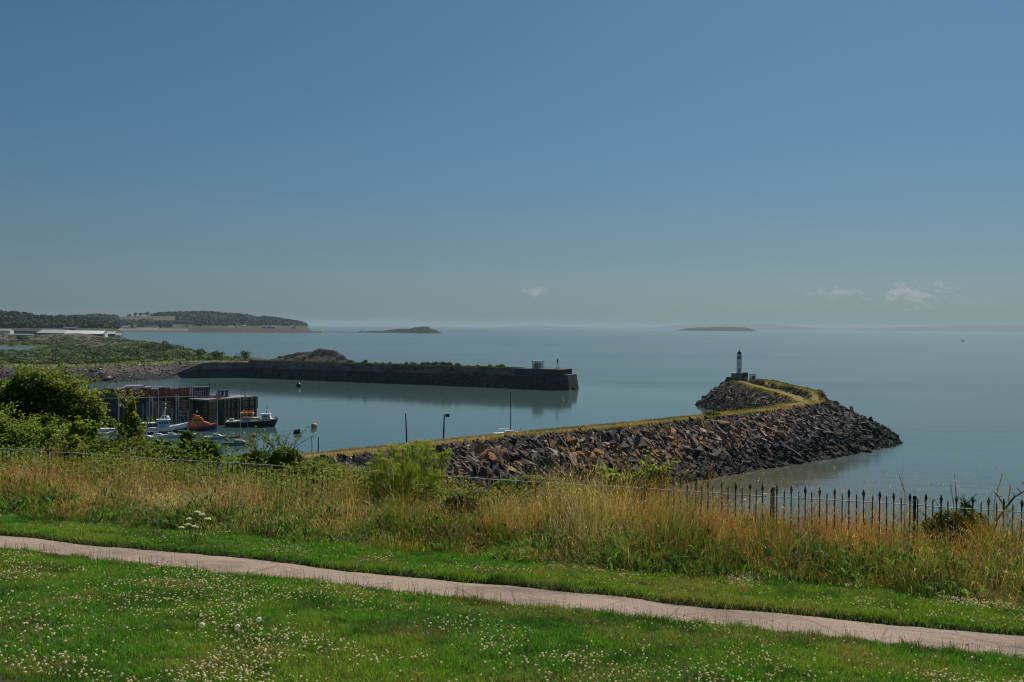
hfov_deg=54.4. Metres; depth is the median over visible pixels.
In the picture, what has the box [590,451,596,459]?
boulder
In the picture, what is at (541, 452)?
boulder
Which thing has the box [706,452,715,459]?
boulder
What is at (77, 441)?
bramble bush
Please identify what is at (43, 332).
warehouse
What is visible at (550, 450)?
boulder
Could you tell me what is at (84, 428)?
sycamore sapling
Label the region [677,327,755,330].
flat island
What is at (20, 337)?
tree
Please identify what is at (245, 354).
tree
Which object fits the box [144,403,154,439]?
yacht
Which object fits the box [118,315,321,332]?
headland
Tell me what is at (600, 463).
boulder
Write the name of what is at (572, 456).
boulder
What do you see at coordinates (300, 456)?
blackthorn bush
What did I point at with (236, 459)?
undergrowth
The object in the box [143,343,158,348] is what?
tree
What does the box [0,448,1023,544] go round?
iron fence
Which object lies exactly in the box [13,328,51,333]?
depot shed
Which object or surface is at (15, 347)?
dock water
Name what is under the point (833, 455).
boulder
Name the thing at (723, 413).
dry crest grass
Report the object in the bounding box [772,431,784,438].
boulder
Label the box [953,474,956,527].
dry stalk
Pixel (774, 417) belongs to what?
boulder
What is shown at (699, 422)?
boulder
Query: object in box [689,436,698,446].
boulder
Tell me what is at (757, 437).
boulder
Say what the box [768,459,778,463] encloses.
boulder
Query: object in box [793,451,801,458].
boulder
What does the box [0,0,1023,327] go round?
sky
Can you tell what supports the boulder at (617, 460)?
on the breakwater
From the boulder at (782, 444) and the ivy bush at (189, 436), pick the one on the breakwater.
the boulder at (782, 444)
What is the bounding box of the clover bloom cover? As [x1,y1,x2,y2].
[0,511,1023,681]
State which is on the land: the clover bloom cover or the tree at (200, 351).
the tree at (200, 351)
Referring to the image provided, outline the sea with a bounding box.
[1,326,1023,535]
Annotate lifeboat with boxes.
[184,409,216,430]
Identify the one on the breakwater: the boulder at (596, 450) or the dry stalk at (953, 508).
the boulder at (596, 450)
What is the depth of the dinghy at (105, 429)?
290.48 m
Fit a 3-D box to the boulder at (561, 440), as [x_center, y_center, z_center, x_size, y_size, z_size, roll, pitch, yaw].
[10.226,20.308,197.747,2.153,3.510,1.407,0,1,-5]
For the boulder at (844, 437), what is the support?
on the breakwater
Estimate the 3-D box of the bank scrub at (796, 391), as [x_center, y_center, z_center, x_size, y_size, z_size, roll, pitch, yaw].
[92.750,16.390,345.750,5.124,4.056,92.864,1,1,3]
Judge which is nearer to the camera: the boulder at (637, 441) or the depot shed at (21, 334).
the boulder at (637, 441)
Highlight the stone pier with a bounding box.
[169,359,578,389]
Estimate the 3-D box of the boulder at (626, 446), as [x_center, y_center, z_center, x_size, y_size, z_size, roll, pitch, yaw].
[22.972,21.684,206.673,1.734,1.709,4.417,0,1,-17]
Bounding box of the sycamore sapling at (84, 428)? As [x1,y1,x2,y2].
[58,415,108,448]
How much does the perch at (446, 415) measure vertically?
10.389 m
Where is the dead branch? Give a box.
[994,482,1023,528]
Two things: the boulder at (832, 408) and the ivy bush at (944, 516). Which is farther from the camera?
the boulder at (832, 408)
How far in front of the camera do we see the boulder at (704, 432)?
227.07 m
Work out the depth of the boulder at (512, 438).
190.24 m
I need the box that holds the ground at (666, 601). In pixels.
[0,465,1023,681]
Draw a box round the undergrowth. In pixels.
[0,417,651,515]
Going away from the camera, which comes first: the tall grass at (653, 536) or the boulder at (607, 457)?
the tall grass at (653, 536)
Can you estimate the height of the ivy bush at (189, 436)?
1.780 m
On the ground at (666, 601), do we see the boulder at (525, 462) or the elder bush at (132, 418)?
the elder bush at (132, 418)
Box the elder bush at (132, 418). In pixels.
[104,385,156,459]
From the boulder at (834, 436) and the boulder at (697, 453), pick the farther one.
the boulder at (834, 436)
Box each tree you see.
[0,361,110,460]
[13,335,29,339]
[126,351,141,355]
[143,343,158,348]
[159,340,174,348]
[195,348,206,356]
[212,350,225,358]
[232,350,250,359]
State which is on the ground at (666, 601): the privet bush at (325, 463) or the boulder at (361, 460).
the privet bush at (325, 463)
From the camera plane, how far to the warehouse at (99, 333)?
1713.42 m
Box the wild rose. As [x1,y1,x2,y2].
[226,426,313,476]
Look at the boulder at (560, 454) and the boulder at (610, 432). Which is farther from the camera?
the boulder at (610, 432)
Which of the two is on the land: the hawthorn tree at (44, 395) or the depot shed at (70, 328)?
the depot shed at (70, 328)
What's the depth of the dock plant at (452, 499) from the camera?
16.32 m
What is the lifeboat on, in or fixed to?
on the sea
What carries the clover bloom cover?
on the ground at (666, 601)
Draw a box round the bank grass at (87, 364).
[0,356,255,368]
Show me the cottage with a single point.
(118, 335)
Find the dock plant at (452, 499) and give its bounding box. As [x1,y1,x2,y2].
[442,485,485,522]
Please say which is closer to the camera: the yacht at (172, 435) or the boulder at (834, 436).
the boulder at (834, 436)
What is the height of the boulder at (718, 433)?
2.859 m
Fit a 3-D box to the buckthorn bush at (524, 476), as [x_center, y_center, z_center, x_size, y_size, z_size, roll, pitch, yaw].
[0.386,3.039,18.678,1.702,1.351,0.624,0,1,0]
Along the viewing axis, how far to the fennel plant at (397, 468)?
17.52 m
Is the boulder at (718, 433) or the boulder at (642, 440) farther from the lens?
the boulder at (718, 433)
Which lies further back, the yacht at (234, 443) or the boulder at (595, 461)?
the yacht at (234, 443)
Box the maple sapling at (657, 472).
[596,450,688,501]
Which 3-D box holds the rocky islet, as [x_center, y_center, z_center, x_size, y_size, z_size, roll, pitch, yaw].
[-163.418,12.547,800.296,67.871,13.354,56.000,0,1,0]
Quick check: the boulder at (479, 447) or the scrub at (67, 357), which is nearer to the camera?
the boulder at (479, 447)
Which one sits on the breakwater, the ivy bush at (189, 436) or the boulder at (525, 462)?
the boulder at (525, 462)
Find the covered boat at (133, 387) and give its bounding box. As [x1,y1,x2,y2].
[117,385,157,389]
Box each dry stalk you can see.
[899,474,905,538]
[951,489,953,525]
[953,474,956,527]
[994,473,1002,514]
[1007,485,1010,535]
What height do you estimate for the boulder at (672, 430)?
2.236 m
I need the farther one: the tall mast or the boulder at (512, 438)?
the tall mast
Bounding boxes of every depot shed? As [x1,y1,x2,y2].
[0,329,13,333]
[6,334,34,335]
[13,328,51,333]
[62,327,78,329]
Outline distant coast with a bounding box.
[611,323,1023,331]
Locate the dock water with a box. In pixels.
[0,346,36,349]
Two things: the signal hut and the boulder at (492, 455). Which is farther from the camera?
the signal hut
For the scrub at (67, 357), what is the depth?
754.28 m
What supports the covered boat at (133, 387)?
on the quay
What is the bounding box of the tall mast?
[174,344,174,387]
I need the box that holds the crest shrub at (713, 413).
[704,411,719,415]
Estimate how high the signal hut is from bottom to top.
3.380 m
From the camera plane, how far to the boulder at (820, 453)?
244.96 m
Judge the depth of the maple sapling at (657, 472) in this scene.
18.11 m
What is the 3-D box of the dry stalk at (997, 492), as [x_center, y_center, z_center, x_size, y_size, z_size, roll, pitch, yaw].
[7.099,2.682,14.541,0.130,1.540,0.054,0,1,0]
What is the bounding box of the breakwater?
[302,380,893,498]
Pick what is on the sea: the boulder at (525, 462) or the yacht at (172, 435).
the yacht at (172, 435)
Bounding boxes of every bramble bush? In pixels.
[0,401,70,464]
[50,423,142,469]
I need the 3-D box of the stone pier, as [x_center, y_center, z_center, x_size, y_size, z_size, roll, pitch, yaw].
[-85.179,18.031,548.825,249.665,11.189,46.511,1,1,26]
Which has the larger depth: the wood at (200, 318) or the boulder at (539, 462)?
the wood at (200, 318)
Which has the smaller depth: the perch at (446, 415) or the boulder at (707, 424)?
the boulder at (707, 424)
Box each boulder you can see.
[353,457,373,467]
[461,461,471,472]
[464,454,480,463]
[469,462,479,466]
[475,442,484,453]
[479,448,489,458]
[483,466,491,474]
[486,452,497,459]
[494,445,501,452]
[494,451,503,467]
[501,441,510,448]
[504,435,516,441]
[507,466,516,471]
[513,448,528,457]
[519,458,538,468]
[531,450,537,459]
[535,458,543,469]
[538,449,545,456]
[539,455,549,461]
[543,447,558,455]
[547,438,552,448]
[548,452,553,461]
[551,439,565,450]
[554,448,566,461]
[558,435,567,446]
[566,437,577,443]
[568,457,577,467]
[569,453,576,462]
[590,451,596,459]
[593,448,603,453]
[593,458,597,471]
[595,441,603,449]
[598,458,607,473]
[604,454,615,466]
[608,430,612,438]
[615,458,620,466]
[621,441,630,450]
[626,438,633,445]
[634,437,639,448]
[640,438,647,445]
[670,427,676,434]
[672,434,680,441]
[674,448,681,457]
[678,443,693,451]
[682,456,691,461]
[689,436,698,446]
[692,450,700,456]
[695,419,704,428]
[699,428,706,435]
[702,465,708,473]
[703,421,710,430]
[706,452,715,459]
[711,450,720,457]
[714,420,729,425]
[715,431,725,441]
[740,449,746,457]
[754,434,761,439]
[765,462,774,467]
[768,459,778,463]
[771,413,776,420]
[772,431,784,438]
[773,444,782,451]
[779,440,787,448]
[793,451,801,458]
[816,451,830,459]
[824,403,834,410]
[827,453,836,457]
[828,435,836,439]
[837,434,847,439]
[862,446,871,452]
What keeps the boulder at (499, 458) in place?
on the breakwater
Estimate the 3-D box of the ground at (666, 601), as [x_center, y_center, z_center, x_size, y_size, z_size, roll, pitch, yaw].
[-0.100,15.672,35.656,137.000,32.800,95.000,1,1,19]
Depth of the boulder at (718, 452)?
221.25 m
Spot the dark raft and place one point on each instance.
(296, 431)
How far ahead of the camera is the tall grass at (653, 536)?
14.41 m
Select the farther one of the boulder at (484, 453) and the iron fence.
the boulder at (484, 453)
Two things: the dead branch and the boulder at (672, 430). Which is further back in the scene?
the boulder at (672, 430)
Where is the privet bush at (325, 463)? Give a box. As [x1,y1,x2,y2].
[303,459,375,485]
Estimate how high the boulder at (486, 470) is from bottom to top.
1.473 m
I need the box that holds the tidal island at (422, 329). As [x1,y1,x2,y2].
[357,326,440,332]
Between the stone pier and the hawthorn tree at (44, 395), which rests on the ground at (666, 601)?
the hawthorn tree at (44, 395)
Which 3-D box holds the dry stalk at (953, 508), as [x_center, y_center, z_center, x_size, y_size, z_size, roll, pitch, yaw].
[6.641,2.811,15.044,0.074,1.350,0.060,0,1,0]
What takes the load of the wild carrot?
on the ground at (666, 601)
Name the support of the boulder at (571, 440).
on the breakwater
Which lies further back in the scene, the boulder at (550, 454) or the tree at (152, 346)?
the tree at (152, 346)
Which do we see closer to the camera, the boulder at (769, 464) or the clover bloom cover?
the clover bloom cover
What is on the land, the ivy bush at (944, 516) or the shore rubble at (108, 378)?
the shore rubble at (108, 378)
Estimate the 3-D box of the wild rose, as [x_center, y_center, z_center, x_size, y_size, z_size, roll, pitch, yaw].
[-5.280,2.886,21.616,1.960,2.174,1.061,0,1,0]
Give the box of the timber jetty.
[189,389,257,424]
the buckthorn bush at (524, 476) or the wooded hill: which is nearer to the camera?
the buckthorn bush at (524, 476)
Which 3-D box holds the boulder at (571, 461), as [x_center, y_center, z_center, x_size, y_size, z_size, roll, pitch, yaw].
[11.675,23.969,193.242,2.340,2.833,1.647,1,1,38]
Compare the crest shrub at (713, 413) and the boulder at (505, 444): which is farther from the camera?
the crest shrub at (713, 413)
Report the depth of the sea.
489.13 m
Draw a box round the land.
[0,333,269,382]
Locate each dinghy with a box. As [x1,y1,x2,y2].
[98,428,117,431]
[106,431,117,435]
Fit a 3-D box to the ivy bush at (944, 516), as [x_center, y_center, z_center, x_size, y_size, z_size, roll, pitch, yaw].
[6.846,3.012,15.286,1.103,1.349,0.617,0,1,0]
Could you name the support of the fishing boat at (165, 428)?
on the sea
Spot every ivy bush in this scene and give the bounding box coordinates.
[101,390,116,401]
[143,429,222,476]
[918,493,993,545]
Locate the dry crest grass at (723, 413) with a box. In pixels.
[301,379,826,458]
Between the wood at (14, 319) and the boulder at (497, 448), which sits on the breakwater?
the boulder at (497, 448)
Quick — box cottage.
[116,333,121,337]
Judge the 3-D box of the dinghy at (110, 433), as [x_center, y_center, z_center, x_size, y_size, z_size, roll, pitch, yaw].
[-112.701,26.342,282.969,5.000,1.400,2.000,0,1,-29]
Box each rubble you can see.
[0,361,219,382]
[295,379,902,504]
[434,369,537,388]
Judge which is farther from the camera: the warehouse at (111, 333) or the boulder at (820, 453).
the warehouse at (111, 333)
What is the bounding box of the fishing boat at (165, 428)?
[141,403,187,433]
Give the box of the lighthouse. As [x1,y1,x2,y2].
[726,350,742,380]
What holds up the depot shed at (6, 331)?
on the land
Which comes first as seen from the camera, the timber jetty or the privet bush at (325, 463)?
the privet bush at (325, 463)
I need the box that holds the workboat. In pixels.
[225,407,277,426]
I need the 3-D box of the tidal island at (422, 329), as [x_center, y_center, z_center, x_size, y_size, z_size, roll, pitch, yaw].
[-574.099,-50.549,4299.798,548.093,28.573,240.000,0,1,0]
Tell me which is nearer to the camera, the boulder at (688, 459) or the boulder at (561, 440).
the boulder at (561, 440)
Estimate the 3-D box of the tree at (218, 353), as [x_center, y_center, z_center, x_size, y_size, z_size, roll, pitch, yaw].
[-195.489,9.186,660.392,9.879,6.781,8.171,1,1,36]
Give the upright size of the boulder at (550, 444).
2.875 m
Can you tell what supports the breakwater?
in the sea
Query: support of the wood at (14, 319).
on the wooded hill
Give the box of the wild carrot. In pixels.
[179,511,210,543]
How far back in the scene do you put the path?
10.37 m
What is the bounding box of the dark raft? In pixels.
[293,429,300,433]
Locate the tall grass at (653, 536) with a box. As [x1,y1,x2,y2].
[0,400,1023,607]
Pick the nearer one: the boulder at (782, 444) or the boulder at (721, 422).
the boulder at (721, 422)
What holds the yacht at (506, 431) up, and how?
on the sea
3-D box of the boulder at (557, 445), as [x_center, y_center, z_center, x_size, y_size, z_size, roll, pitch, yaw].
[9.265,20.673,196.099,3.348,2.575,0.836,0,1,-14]
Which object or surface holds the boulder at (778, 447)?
on the breakwater
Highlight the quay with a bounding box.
[89,387,225,426]
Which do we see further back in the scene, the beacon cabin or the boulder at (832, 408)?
the beacon cabin
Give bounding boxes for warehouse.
[36,329,66,334]
[64,330,107,336]
[106,331,117,336]
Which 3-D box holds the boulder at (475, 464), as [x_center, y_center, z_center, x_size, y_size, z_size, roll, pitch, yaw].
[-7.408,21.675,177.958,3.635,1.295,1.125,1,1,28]
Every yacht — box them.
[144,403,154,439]
[147,389,168,438]
[167,409,180,437]
[204,384,226,438]
[222,397,250,445]
[493,392,517,433]
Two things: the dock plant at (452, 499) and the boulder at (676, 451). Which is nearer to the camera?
the dock plant at (452, 499)
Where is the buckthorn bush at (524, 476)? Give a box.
[488,468,575,502]
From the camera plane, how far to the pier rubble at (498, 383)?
526.21 m
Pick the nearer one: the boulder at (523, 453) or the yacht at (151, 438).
the boulder at (523, 453)
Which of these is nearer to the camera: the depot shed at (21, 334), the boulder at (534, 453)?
the boulder at (534, 453)
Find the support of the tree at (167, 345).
on the land
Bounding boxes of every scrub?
[0,334,239,363]
[748,378,811,398]
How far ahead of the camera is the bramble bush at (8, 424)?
25.85 m
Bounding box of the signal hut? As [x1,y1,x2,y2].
[742,372,747,380]
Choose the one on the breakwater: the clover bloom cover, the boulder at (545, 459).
the boulder at (545, 459)
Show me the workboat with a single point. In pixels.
(267, 420)
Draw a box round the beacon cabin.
[532,361,543,368]
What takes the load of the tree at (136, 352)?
on the land
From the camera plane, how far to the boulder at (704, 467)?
213.24 m
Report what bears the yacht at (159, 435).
on the sea
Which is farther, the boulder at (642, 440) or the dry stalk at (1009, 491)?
the boulder at (642, 440)
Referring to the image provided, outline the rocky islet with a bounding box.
[270,348,347,361]
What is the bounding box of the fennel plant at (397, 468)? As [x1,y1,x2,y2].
[364,437,458,513]
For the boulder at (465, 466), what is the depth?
175.86 m
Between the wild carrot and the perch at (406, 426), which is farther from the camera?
the perch at (406, 426)
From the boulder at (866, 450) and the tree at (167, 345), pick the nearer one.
the boulder at (866, 450)
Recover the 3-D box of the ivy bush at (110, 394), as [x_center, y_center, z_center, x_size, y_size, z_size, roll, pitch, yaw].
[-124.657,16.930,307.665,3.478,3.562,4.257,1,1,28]
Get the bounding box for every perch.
[405,413,406,441]
[443,414,448,438]
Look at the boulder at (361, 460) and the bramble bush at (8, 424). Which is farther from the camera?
the boulder at (361, 460)
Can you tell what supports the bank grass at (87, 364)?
on the land
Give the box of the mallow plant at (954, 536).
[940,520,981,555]
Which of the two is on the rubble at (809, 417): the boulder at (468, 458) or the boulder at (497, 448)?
the boulder at (468, 458)
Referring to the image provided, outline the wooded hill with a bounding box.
[0,326,122,337]
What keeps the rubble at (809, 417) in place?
in the sea
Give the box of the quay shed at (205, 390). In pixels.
[190,383,209,395]
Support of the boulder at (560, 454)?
on the breakwater
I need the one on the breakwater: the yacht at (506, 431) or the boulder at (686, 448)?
the boulder at (686, 448)
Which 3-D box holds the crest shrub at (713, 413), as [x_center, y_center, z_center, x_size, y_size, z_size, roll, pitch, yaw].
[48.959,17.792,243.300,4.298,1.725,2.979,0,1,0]
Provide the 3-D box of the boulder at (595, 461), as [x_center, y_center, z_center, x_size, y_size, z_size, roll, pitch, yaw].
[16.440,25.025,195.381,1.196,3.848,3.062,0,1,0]
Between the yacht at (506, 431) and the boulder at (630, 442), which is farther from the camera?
the yacht at (506, 431)
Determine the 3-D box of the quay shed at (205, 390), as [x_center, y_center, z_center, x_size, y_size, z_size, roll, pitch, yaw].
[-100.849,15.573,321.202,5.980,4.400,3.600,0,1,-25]
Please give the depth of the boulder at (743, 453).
227.35 m
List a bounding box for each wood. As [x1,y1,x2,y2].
[0,310,119,328]
[57,310,307,327]
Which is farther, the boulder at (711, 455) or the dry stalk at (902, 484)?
the boulder at (711, 455)
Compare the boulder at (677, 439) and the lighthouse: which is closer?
the boulder at (677, 439)
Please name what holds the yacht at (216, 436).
on the sea
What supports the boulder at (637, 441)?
on the breakwater
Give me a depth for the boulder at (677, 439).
219.12 m
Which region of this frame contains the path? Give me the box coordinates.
[0,536,1023,657]
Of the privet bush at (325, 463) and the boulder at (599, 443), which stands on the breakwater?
the boulder at (599, 443)
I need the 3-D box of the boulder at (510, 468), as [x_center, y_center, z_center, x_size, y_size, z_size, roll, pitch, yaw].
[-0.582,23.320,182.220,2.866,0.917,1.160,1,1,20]
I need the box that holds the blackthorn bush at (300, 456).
[240,447,335,481]
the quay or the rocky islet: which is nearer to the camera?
the quay

